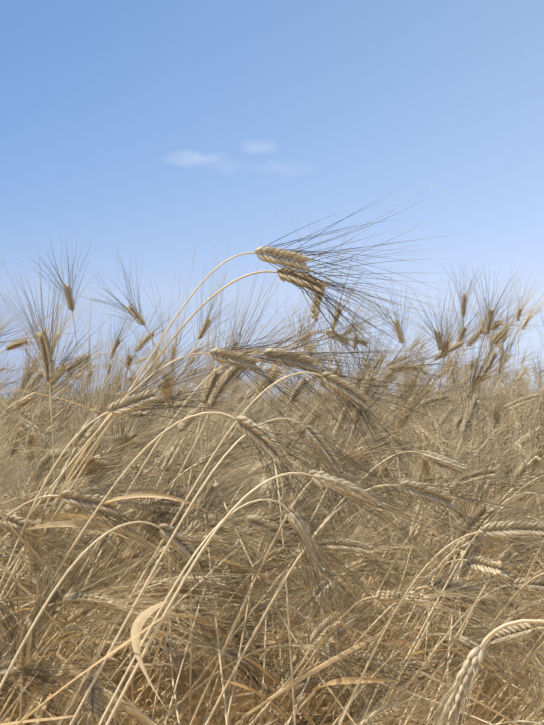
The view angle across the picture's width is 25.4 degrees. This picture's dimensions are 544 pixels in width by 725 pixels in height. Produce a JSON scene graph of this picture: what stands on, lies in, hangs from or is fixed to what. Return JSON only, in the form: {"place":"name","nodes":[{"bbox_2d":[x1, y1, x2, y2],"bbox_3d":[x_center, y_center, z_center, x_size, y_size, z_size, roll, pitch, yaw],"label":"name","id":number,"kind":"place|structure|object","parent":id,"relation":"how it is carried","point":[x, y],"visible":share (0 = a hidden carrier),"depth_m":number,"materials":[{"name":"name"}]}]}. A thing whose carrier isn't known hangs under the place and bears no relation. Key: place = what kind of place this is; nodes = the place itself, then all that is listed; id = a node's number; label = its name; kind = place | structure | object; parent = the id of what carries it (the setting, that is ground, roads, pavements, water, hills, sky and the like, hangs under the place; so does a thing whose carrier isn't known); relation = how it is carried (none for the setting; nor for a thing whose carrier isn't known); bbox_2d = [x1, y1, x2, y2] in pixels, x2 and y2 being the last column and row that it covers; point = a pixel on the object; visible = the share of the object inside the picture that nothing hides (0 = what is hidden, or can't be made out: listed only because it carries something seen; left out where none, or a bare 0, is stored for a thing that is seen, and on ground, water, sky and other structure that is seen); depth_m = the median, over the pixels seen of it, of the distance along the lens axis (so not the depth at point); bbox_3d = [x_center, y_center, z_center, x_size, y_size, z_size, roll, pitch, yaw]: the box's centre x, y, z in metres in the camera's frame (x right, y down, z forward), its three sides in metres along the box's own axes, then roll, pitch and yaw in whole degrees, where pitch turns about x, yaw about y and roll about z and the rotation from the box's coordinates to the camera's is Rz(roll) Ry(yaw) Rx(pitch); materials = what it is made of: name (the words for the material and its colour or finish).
{"place":"outdoors","nodes":[
{"label":"outdoors","id":0,"kind":"place"},
{"bbox_2d":[0,370,541,427],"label":"wheat field","id":1,"kind":"structure","parent":0,"point":[218,406],"depth_m":21.79,"materials":[{"name":"plant"}]},
{"bbox_2d":[0,180,543,724],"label":"barley plants","id":2,"kind":"object","parent":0,"point":[336,482],"visible":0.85,"depth_m":1.38,"materials":[{"name":"beige plant"}]},
{"bbox_2d":[0,210,543,724],"bbox_3d":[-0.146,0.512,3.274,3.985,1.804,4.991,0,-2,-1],"label":"wheat field","id":3,"kind":"structure","parent":0,"point":[494,340],"depth_m":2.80,"materials":[{"name":"plant"}]},
{"bbox_2d":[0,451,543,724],"bbox_3d":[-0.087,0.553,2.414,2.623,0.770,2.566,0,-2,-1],"label":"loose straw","id":4,"kind":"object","parent":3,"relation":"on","point":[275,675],"visible":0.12,"depth_m":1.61,"materials":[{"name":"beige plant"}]},
{"bbox_2d":[0,0,543,400],"label":"sky","id":5,"kind":"structure","parent":0,"point":[148,130],"materials":[{"name":"blue"}]}
]}

